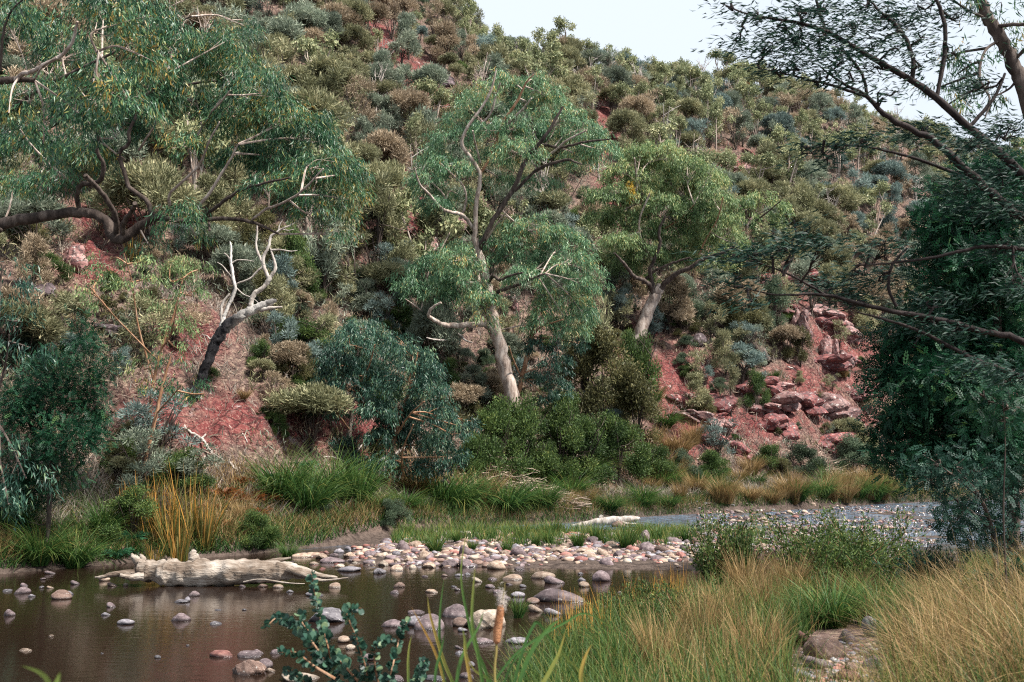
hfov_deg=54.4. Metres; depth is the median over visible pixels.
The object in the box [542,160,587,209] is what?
sheoak
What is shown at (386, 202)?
sheoak
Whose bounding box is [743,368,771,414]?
tea tree bush
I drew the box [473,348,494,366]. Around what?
bush
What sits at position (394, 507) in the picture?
tea tree bush
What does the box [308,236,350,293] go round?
sheoak
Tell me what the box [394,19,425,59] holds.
sheoak
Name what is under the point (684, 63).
gum tree
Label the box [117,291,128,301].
bush
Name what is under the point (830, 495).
grass tussock
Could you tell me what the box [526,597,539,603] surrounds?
river stone
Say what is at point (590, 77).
sheoak
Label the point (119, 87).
gum tree
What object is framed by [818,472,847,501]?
grass tussock
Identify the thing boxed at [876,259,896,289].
sheoak
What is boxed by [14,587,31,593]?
river stone
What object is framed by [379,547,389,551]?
river stone
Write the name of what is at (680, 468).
grass tussock
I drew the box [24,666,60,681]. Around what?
reed plant
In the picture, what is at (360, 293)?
sheoak
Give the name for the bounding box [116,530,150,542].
fern
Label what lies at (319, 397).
sheoak
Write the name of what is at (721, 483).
grass tussock
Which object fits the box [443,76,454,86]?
rock outcrop
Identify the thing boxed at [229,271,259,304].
sheoak
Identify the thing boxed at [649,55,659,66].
gum tree
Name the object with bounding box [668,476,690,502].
grass tussock
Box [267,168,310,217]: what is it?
sheoak
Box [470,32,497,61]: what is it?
sheoak
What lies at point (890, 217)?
sheoak
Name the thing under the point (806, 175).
sheoak
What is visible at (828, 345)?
rock outcrop
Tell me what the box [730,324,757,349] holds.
sheoak
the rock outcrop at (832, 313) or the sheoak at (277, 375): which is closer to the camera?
the sheoak at (277, 375)
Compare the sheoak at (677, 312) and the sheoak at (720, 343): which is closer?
the sheoak at (720, 343)
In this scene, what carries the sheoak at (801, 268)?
on the hillside ground at (240, 420)
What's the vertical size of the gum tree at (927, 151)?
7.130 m
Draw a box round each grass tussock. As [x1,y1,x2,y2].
[0,487,76,531]
[0,512,97,566]
[30,517,128,568]
[64,489,143,541]
[222,439,347,504]
[227,490,258,520]
[232,388,254,398]
[234,509,295,548]
[239,440,384,523]
[268,537,305,556]
[279,440,392,503]
[315,439,405,508]
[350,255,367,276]
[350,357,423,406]
[356,490,407,507]
[375,483,445,508]
[378,437,457,500]
[385,449,495,516]
[399,517,417,531]
[415,530,450,551]
[436,453,514,514]
[450,527,461,541]
[451,465,516,506]
[457,460,563,512]
[467,539,480,549]
[484,525,497,538]
[487,634,592,681]
[497,536,514,550]
[499,474,571,507]
[501,469,587,510]
[504,592,532,617]
[508,520,533,537]
[521,601,629,669]
[526,532,542,545]
[534,515,567,534]
[535,461,623,495]
[539,527,556,543]
[561,487,580,502]
[562,597,664,674]
[564,527,592,545]
[568,483,604,504]
[579,452,628,475]
[582,519,609,540]
[587,490,651,511]
[598,531,612,543]
[609,519,647,547]
[615,594,705,678]
[617,477,674,500]
[621,491,666,506]
[627,519,659,532]
[641,461,694,487]
[641,474,668,489]
[642,422,673,446]
[646,524,670,538]
[649,469,668,480]
[650,379,673,403]
[652,404,697,428]
[657,445,681,465]
[657,467,687,487]
[657,493,686,506]
[659,432,686,451]
[660,430,702,455]
[661,571,735,643]
[662,457,692,481]
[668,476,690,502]
[672,522,702,541]
[675,418,711,443]
[675,468,715,493]
[679,461,709,481]
[687,575,747,616]
[698,468,733,482]
[698,469,748,495]
[702,476,745,503]
[702,481,733,502]
[711,541,780,594]
[712,476,744,495]
[719,592,807,670]
[722,463,756,480]
[731,560,791,613]
[734,468,781,485]
[735,454,768,474]
[739,480,775,500]
[756,486,791,503]
[764,546,823,597]
[764,577,861,628]
[766,369,783,376]
[766,467,805,488]
[766,468,835,501]
[769,478,801,498]
[772,564,891,630]
[782,476,805,504]
[783,312,792,319]
[784,478,808,501]
[795,470,816,489]
[802,470,851,497]
[809,460,852,481]
[812,479,841,497]
[812,558,929,620]
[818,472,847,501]
[821,469,862,488]
[826,566,887,597]
[827,465,857,486]
[830,465,855,479]
[832,467,889,498]
[833,476,862,502]
[836,369,849,377]
[846,478,863,497]
[847,466,884,478]
[852,465,883,481]
[854,471,901,501]
[854,596,932,650]
[856,470,887,499]
[857,474,902,498]
[859,477,900,499]
[871,569,949,618]
[892,480,909,494]
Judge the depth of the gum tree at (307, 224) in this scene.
51.75 m
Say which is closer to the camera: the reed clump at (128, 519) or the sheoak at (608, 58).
the reed clump at (128, 519)
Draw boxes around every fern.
[100,547,137,558]
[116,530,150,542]
[118,480,153,487]
[198,501,224,509]
[200,486,246,498]
[224,493,254,501]
[230,476,253,484]
[239,489,265,496]
[243,506,275,512]
[252,492,285,504]
[295,460,320,465]
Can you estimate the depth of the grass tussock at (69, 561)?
23.36 m
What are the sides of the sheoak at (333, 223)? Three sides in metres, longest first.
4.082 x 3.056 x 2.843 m
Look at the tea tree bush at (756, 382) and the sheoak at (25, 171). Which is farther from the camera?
the tea tree bush at (756, 382)
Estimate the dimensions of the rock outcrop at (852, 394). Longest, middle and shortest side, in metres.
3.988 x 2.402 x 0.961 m
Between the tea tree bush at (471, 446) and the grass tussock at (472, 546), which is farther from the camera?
the tea tree bush at (471, 446)
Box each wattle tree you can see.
[670,0,1023,394]
[846,125,1023,556]
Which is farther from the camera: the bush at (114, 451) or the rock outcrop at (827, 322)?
the rock outcrop at (827, 322)
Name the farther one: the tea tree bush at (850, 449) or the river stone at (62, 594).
the tea tree bush at (850, 449)
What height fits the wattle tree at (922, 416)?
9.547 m
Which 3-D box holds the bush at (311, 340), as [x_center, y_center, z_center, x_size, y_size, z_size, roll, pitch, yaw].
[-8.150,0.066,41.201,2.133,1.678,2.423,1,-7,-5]
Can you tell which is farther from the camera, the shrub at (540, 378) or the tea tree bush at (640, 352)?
the tea tree bush at (640, 352)
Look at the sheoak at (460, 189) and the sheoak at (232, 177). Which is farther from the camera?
the sheoak at (460, 189)
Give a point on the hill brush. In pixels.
(336, 432)
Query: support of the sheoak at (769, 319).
on the hillside ground at (240, 420)
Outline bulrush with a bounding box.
[407,524,622,681]
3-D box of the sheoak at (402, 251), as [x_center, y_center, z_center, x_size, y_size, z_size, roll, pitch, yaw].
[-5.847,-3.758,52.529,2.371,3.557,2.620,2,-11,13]
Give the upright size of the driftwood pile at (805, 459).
2.408 m
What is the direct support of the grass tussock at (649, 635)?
on the hillside ground at (240, 420)
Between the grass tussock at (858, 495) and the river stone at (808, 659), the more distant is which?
the grass tussock at (858, 495)
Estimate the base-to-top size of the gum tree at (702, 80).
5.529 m
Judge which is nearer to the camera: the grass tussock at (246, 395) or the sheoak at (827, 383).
the grass tussock at (246, 395)
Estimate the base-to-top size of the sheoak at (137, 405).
2.358 m
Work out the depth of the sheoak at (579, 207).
76.80 m
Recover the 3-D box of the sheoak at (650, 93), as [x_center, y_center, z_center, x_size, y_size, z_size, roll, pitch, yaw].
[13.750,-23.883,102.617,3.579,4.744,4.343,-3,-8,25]
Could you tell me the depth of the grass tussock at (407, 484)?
36.98 m
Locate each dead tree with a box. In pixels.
[188,220,296,400]
[372,64,388,110]
[400,145,428,198]
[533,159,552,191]
[588,128,604,179]
[631,60,645,75]
[654,104,680,144]
[697,58,711,71]
[824,185,839,205]
[855,121,878,164]
[891,106,904,134]
[903,175,924,201]
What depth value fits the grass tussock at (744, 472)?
53.86 m
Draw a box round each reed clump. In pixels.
[116,478,154,529]
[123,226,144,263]
[125,475,166,537]
[141,472,186,548]
[145,540,169,560]
[154,501,196,561]
[156,458,206,541]
[191,478,235,550]
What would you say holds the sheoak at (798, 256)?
on the hillside ground at (240, 420)
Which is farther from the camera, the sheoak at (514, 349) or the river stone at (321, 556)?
the sheoak at (514, 349)
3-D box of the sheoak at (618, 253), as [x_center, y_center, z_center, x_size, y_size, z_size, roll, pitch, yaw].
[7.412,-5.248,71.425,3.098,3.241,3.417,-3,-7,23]
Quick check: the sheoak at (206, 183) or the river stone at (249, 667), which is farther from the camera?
the sheoak at (206, 183)
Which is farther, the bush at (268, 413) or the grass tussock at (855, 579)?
the bush at (268, 413)
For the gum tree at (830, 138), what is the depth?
110.63 m
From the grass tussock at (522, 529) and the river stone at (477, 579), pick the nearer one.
the river stone at (477, 579)
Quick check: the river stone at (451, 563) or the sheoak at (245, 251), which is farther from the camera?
the sheoak at (245, 251)
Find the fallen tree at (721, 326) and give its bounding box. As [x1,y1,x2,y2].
[714,322,770,363]
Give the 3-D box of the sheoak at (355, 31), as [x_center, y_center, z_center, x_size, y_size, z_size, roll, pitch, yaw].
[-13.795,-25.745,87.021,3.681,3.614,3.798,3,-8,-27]
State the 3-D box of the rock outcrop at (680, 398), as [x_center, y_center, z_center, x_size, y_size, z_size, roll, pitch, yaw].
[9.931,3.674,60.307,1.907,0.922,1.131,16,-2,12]
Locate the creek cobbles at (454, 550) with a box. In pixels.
[302,457,937,571]
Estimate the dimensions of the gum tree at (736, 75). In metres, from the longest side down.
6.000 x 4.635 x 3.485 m
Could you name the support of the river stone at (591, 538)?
on the hillside ground at (240, 420)
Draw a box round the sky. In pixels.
[454,0,1023,157]
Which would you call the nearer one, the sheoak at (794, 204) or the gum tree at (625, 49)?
the sheoak at (794, 204)
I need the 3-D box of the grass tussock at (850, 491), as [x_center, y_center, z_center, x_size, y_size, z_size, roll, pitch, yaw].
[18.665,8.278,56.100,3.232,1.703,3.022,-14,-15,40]
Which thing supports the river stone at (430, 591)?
on the creek water
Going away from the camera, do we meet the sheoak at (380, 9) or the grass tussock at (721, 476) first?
the grass tussock at (721, 476)
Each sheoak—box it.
[0,13,34,85]
[0,53,43,86]
[0,141,87,236]
[0,185,20,251]
[0,192,74,255]
[0,283,58,351]
[0,296,71,380]
[11,230,56,283]
[31,290,109,365]
[46,205,81,247]
[50,331,87,362]
[58,143,97,183]
[62,312,79,332]
[79,188,111,230]
[86,154,205,259]
[104,455,136,482]
[107,180,178,236]
[107,345,134,369]
[110,291,183,351]
[111,425,173,488]
[113,386,203,453]
[130,343,152,365]
[139,237,163,258]
[146,300,213,347]
[168,222,191,253]
[171,442,225,487]
[182,222,242,273]
[189,171,239,248]
[208,241,267,302]
[214,149,258,222]
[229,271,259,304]
[233,232,266,272]
[244,0,278,18]
[244,273,301,340]
[254,310,299,348]
[255,250,308,302]
[259,235,317,265]
[259,369,297,399]
[261,380,356,456]
[266,339,310,386]
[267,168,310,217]
[278,0,330,28]
[282,254,324,301]
[283,265,306,293]
[287,285,313,318]
[293,289,314,316]
[298,341,332,379]
[300,213,358,303]
[306,134,364,201]
[306,237,336,282]
[306,338,329,364]
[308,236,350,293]
[308,311,348,364]
[310,191,361,256]
[311,1,369,51]
[314,188,364,313]
[321,9,344,49]
[333,276,356,309]
[334,112,357,143]
[336,0,373,41]
[336,0,376,44]
[336,21,376,55]
[337,73,374,110]
[341,319,370,356]
[342,73,381,140]
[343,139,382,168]
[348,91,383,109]
[348,227,391,264]
[348,277,388,319]
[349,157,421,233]
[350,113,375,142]
[350,167,407,261]
[355,66,369,77]
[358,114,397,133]
[361,259,415,311]
[362,0,393,35]
[362,207,396,232]
[362,291,401,329]
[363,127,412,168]
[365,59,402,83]
[369,123,391,157]
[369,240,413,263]
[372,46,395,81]
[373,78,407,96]
[373,292,395,312]
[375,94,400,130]
[376,443,396,462]
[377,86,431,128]
[380,153,400,164]
[380,237,419,289]
[383,0,409,39]
[383,257,414,299]
[387,11,422,64]
[390,51,413,83]
[391,74,431,122]
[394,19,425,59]
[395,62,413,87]
[405,117,442,179]
[405,296,466,388]
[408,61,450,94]
[422,0,446,35]
[427,182,464,234]
[429,19,461,68]
[441,381,486,410]
[447,177,481,239]
[456,347,476,361]
[459,6,488,36]
[460,363,493,400]
[461,303,482,331]
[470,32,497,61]
[471,237,495,264]
[471,279,504,312]
[473,42,492,66]
[474,391,485,405]
[475,371,503,403]
[477,171,503,203]
[482,166,507,206]
[483,173,523,210]
[483,367,497,390]
[487,331,526,349]
[489,338,523,353]
[494,135,520,174]
[495,297,517,329]
[499,162,536,204]
[499,318,524,349]
[504,184,535,216]
[505,35,532,53]
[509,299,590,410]
[522,374,542,393]
[526,390,546,411]
[535,123,561,167]
[539,136,587,186]
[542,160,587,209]
[550,33,565,66]
[551,334,566,350]
[556,44,586,69]
[560,36,584,51]
[560,293,614,392]
[571,127,603,177]
[571,203,611,235]
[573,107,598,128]
[574,65,610,106]
[574,270,604,313]
[579,47,605,67]
[597,248,634,280]
[598,48,625,66]
[600,64,636,107]
[600,262,640,307]
[603,287,640,326]
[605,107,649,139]
[605,291,637,330]
[614,258,647,306]
[617,72,648,97]
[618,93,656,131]
[639,88,662,122]
[642,104,664,140]
[644,282,673,303]
[647,69,668,87]
[647,306,664,337]
[650,243,672,276]
[652,83,682,102]
[654,334,669,348]
[656,270,697,333]
[660,319,670,332]
[661,270,697,289]
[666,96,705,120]
[670,305,693,329]
[672,236,704,265]
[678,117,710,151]
[680,249,701,278]
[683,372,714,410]
[685,349,709,384]
[696,264,733,317]
[697,299,728,344]
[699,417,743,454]
[701,92,734,132]
[704,364,714,384]
[706,301,729,311]
[708,196,745,229]
[710,328,740,375]
[711,278,766,324]
[717,106,747,149]
[718,356,742,416]
[720,170,752,189]
[720,223,748,275]
[723,89,743,132]
[726,341,769,383]
[729,320,759,348]
[730,108,754,146]
[730,252,781,277]
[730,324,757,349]
[731,350,767,376]
[733,177,773,217]
[735,194,765,223]
[741,294,774,336]
[752,265,801,323]
[753,164,786,186]
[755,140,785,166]
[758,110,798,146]
[762,205,785,239]
[763,185,790,225]
[765,91,798,118]
[766,323,805,363]
[766,346,779,358]
[772,179,799,207]
[773,174,818,201]
[777,194,805,226]
[779,225,803,268]
[788,253,834,314]
[789,179,817,213]
[790,209,822,240]
[791,88,812,111]
[791,159,831,184]
[794,371,804,383]
[796,217,848,258]
[797,215,820,250]
[798,164,826,197]
[800,198,839,217]
[807,90,833,129]
[813,261,840,308]
[815,266,855,307]
[816,182,864,223]
[818,237,838,266]
[821,245,857,296]
[821,373,840,391]
[825,426,834,433]
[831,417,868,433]
[836,186,858,225]
[841,274,900,314]
[843,242,860,263]
[846,167,873,204]
[852,295,881,340]
[855,433,878,459]
[858,398,877,414]
[870,158,911,196]
[871,221,897,260]
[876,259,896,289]
[877,208,902,242]
[887,161,912,200]
[906,151,934,182]
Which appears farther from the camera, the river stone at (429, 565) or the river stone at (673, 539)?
the river stone at (673, 539)
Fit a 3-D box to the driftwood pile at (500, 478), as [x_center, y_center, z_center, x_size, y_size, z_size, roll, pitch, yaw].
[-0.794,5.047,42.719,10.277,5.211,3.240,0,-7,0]
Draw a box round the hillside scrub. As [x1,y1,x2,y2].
[0,0,1023,441]
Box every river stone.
[3,609,15,615]
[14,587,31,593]
[19,648,31,651]
[51,589,71,599]
[70,580,79,584]
[106,602,115,607]
[107,582,116,586]
[117,619,134,624]
[171,613,190,620]
[174,599,188,602]
[188,591,199,596]
[209,650,232,657]
[210,621,221,624]
[232,659,266,675]
[237,650,261,657]
[259,658,272,667]
[265,668,274,671]
[270,649,277,653]
[272,584,283,587]
[281,673,319,681]
[292,553,311,557]
[307,607,344,621]
[315,553,326,558]
[320,557,344,562]
[328,582,340,587]
[329,553,338,556]
[333,548,344,552]
[335,564,344,567]
[337,566,360,571]
[337,635,349,642]
[343,552,355,557]
[346,644,354,649]
[364,550,376,556]
[373,568,385,573]
[377,553,387,556]
[378,560,387,565]
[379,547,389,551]
[381,619,401,627]
[390,564,402,570]
[390,675,403,680]
[392,550,399,554]
[393,582,405,587]
[396,540,409,549]
[404,556,412,561]
[407,615,419,625]
[408,610,424,613]
[410,541,421,546]
[414,614,444,629]
[419,550,429,557]
[421,562,435,567]
[425,589,437,592]
[425,675,445,680]
[439,559,458,566]
[442,604,465,617]
[452,617,467,626]
[455,542,468,547]
[458,627,467,631]
[459,545,471,554]
[459,559,471,566]
[459,672,473,678]
[468,609,505,628]
[471,638,493,643]
[472,577,481,581]
[473,559,482,564]
[484,548,498,553]
[485,584,494,587]
[487,560,505,569]
[493,589,502,592]
[500,550,509,553]
[502,574,522,579]
[505,637,524,643]
[511,546,525,555]
[511,591,524,596]
[514,566,523,569]
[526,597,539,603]
[528,548,541,552]
[528,604,542,612]
[530,571,554,578]
[533,588,585,602]
[544,576,564,583]
[544,608,561,615]
[545,556,556,560]
[547,547,565,552]
[575,547,593,552]
[578,581,588,586]
[587,536,597,541]
[592,570,610,581]
[596,548,607,554]
[599,557,613,564]
[604,541,616,544]
[611,521,624,526]
[613,551,622,556]
[625,545,635,550]
[639,530,649,540]
[640,542,654,549]
[650,555,664,559]
[654,545,666,551]
[666,537,681,541]
[676,551,685,557]
[796,629,810,644]
[803,634,847,659]
[803,656,832,668]
[834,669,859,680]
[838,629,855,641]
[844,662,858,671]
[861,616,881,636]
[862,655,893,668]
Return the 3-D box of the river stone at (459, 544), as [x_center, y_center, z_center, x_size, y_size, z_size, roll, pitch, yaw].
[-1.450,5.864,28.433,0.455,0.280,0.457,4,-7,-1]
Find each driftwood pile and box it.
[397,400,603,517]
[523,485,585,508]
[800,451,851,477]
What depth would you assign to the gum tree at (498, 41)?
103.67 m
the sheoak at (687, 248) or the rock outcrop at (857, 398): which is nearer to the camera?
the rock outcrop at (857, 398)
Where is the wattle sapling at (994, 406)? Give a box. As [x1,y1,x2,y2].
[945,350,1023,605]
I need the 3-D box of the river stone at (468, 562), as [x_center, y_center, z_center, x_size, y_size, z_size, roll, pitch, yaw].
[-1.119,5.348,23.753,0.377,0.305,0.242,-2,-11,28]
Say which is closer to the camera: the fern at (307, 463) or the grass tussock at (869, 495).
the fern at (307, 463)
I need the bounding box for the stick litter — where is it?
[0,119,960,518]
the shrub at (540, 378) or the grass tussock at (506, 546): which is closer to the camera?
the grass tussock at (506, 546)
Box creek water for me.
[0,500,1023,681]
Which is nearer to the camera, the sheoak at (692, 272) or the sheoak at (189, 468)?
the sheoak at (189, 468)
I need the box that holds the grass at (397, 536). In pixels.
[390,494,768,546]
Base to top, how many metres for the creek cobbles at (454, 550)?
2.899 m
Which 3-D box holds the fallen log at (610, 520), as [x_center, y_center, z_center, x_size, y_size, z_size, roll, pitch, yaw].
[3.533,7.161,39.374,3.103,0.617,0.435,0,-7,0]
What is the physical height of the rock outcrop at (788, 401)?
1.366 m
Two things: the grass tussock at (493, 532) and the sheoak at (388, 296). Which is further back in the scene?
the sheoak at (388, 296)
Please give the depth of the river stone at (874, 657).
9.03 m
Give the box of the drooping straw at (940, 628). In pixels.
[802,528,1023,681]
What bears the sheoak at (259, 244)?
on the hillside ground at (240, 420)
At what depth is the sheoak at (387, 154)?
63.91 m
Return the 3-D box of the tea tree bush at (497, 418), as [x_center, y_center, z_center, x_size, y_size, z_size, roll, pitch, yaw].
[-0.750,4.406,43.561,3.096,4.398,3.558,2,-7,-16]
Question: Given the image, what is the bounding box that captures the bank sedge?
[0,472,1006,568]
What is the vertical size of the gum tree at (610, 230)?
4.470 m
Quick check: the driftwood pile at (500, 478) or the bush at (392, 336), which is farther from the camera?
the bush at (392, 336)
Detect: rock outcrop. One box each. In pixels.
[26,282,55,301]
[61,244,87,272]
[94,323,128,336]
[399,224,415,236]
[408,233,439,254]
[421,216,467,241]
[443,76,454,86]
[504,293,518,311]
[666,394,690,408]
[670,409,714,422]
[690,333,707,346]
[690,392,737,412]
[700,434,729,445]
[701,418,735,433]
[715,412,727,418]
[720,440,754,461]
[729,376,783,396]
[749,402,780,413]
[754,391,804,411]
[756,413,799,439]
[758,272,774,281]
[759,274,803,289]
[769,304,794,314]
[774,296,800,309]
[779,382,794,390]
[786,442,817,451]
[790,308,812,341]
[795,268,818,286]
[798,391,827,415]
[799,391,825,404]
[802,304,845,320]
[814,354,852,371]
[815,316,846,330]
[817,432,853,455]
[818,335,838,372]
[819,392,861,420]
[838,350,854,378]
[841,320,864,343]
[845,383,878,397]
[848,353,865,369]
[852,391,872,401]
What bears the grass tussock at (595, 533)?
on the hillside ground at (240, 420)
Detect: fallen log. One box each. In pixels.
[95,549,347,585]
[573,514,639,524]
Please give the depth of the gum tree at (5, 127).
45.84 m
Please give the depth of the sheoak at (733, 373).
61.38 m
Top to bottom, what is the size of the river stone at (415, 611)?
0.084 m
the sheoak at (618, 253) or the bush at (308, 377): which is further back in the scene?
the sheoak at (618, 253)
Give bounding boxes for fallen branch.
[184,425,234,468]
[358,446,419,470]
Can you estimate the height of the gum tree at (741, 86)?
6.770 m
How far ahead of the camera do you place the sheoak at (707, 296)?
71.53 m
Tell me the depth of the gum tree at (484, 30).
109.06 m
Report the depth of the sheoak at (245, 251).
43.63 m
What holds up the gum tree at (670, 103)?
on the hillside ground at (240, 420)
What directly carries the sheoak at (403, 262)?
on the hillside ground at (240, 420)
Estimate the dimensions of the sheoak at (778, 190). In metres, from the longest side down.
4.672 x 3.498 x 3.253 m
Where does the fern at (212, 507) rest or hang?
on the hillside ground at (240, 420)
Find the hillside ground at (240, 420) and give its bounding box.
[0,0,1023,681]
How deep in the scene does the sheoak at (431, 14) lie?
102.53 m
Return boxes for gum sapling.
[0,257,63,531]
[70,249,220,421]
[135,350,213,465]
[261,570,429,681]
[301,314,405,456]
[326,329,485,490]
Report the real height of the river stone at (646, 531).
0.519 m
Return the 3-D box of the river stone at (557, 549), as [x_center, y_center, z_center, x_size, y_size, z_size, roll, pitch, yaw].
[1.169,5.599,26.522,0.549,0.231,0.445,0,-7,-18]
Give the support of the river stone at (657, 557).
on the creek water
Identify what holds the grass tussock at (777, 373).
on the hillside ground at (240, 420)
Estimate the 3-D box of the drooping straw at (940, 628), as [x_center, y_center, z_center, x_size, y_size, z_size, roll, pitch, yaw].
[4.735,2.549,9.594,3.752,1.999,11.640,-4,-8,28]
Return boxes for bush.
[0,303,130,541]
[0,326,51,372]
[4,223,49,245]
[27,250,76,281]
[53,288,92,323]
[86,484,170,543]
[93,441,141,473]
[96,438,140,472]
[112,419,141,438]
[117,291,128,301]
[129,285,163,315]
[147,446,217,489]
[158,266,180,286]
[194,365,221,381]
[220,218,274,268]
[234,508,283,547]
[242,264,295,321]
[245,203,285,240]
[246,338,272,368]
[256,405,281,420]
[270,413,289,438]
[271,315,310,342]
[271,317,333,350]
[273,346,320,379]
[274,286,310,313]
[277,221,322,295]
[299,324,331,347]
[302,366,334,384]
[315,502,334,517]
[321,272,337,290]
[339,444,362,466]
[348,267,378,291]
[363,229,393,249]
[377,330,399,345]
[378,497,413,528]
[379,318,399,335]
[388,305,413,330]
[391,296,411,312]
[395,319,425,340]
[427,334,460,356]
[429,356,460,385]
[441,405,462,426]
[443,376,460,385]
[449,433,488,476]
[453,410,466,421]
[460,399,488,426]
[461,393,532,485]
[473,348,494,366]
[478,390,501,409]
[482,366,496,372]
[500,393,560,478]
[506,340,520,360]
[507,350,515,366]
[524,438,564,485]
[528,397,598,482]
[536,390,588,422]
[545,412,619,486]
[557,311,660,422]
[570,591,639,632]
[594,408,652,480]
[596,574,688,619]
[610,378,664,451]
[611,327,663,395]
[611,328,625,343]
[622,324,634,332]
[624,442,678,474]
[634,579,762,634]
[660,315,677,325]
[664,280,705,321]
[669,448,703,478]
[671,352,691,365]
[672,328,685,336]
[677,363,702,377]
[681,504,765,591]
[685,395,716,416]
[696,449,732,477]
[708,376,729,395]
[723,280,767,327]
[729,434,741,440]
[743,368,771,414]
[744,499,950,592]
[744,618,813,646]
[750,273,792,332]
[751,443,785,472]
[767,456,792,478]
[774,427,782,433]
[781,324,813,366]
[783,441,831,475]
[830,432,883,474]
[868,465,894,482]
[870,540,968,587]
[897,427,1023,572]
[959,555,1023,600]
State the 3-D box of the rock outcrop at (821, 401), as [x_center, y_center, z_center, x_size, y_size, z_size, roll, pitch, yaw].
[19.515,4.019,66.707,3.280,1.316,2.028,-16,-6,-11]
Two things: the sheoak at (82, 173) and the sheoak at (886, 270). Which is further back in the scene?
the sheoak at (886, 270)
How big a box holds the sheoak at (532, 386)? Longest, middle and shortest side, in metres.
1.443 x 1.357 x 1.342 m
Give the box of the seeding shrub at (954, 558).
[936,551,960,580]
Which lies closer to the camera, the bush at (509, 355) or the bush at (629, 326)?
the bush at (509, 355)
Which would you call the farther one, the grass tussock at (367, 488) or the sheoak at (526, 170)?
the sheoak at (526, 170)
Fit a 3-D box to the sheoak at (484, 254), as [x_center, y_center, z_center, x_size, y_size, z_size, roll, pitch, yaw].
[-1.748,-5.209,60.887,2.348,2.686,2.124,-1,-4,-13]
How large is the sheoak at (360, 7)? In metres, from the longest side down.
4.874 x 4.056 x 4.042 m
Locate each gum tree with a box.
[0,0,188,181]
[0,0,379,260]
[0,109,30,161]
[240,111,342,230]
[280,0,293,12]
[344,84,364,111]
[384,66,624,446]
[386,182,423,238]
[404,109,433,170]
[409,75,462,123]
[447,0,466,6]
[454,0,478,33]
[455,14,478,40]
[459,195,501,279]
[475,24,488,47]
[475,34,502,46]
[488,22,515,64]
[530,27,558,62]
[549,15,577,70]
[578,38,599,50]
[578,138,750,343]
[582,63,603,108]
[593,207,617,249]
[603,43,631,54]
[608,79,648,128]
[614,53,639,98]
[641,98,676,138]
[647,60,676,117]
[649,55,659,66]
[658,75,684,105]
[667,56,692,68]
[668,114,688,146]
[672,63,710,93]
[682,74,711,114]
[685,71,724,96]
[699,77,724,130]
[703,95,735,150]
[706,47,744,85]
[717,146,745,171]
[724,59,756,84]
[725,67,756,106]
[727,188,795,239]
[729,220,785,282]
[733,77,760,112]
[739,149,786,179]
[746,59,776,100]
[754,135,800,168]
[763,105,788,141]
[766,87,797,110]
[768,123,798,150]
[778,141,806,185]
[779,154,805,188]
[799,118,821,158]
[805,129,826,158]
[814,181,825,198]
[821,129,858,183]
[821,230,867,263]
[843,127,880,179]
[846,192,893,235]
[848,122,886,165]
[857,179,890,227]
[907,0,1023,126]
[911,119,942,146]
[919,144,953,176]
[1009,138,1023,158]
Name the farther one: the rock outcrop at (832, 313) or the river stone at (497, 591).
the rock outcrop at (832, 313)
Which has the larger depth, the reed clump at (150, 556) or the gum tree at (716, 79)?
the gum tree at (716, 79)
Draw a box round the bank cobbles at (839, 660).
[792,638,888,681]
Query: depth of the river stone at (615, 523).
37.98 m
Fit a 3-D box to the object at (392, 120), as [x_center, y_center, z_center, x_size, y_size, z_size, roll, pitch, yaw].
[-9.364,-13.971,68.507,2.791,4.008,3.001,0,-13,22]
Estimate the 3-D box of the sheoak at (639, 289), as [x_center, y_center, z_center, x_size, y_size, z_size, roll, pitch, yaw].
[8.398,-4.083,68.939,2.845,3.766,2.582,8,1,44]
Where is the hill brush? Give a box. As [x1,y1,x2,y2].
[0,0,1023,462]
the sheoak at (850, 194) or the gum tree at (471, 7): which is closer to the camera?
the sheoak at (850, 194)
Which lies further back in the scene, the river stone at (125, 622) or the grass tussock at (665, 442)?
the grass tussock at (665, 442)
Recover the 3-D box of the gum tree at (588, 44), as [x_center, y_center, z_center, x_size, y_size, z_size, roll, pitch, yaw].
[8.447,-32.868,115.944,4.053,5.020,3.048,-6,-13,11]
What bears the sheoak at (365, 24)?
on the hillside ground at (240, 420)
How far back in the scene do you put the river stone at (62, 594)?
18.16 m
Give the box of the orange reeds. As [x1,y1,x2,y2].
[546,560,688,641]
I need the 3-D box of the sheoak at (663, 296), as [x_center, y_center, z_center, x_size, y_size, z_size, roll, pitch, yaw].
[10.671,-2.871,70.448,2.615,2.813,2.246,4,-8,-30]
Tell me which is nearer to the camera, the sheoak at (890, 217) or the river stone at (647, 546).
the river stone at (647, 546)
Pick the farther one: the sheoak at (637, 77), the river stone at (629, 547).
the sheoak at (637, 77)
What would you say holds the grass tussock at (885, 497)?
on the hillside ground at (240, 420)
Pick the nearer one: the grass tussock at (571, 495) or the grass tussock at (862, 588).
the grass tussock at (862, 588)
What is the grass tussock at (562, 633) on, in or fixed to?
on the hillside ground at (240, 420)
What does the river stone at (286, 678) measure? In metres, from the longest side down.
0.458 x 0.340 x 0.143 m

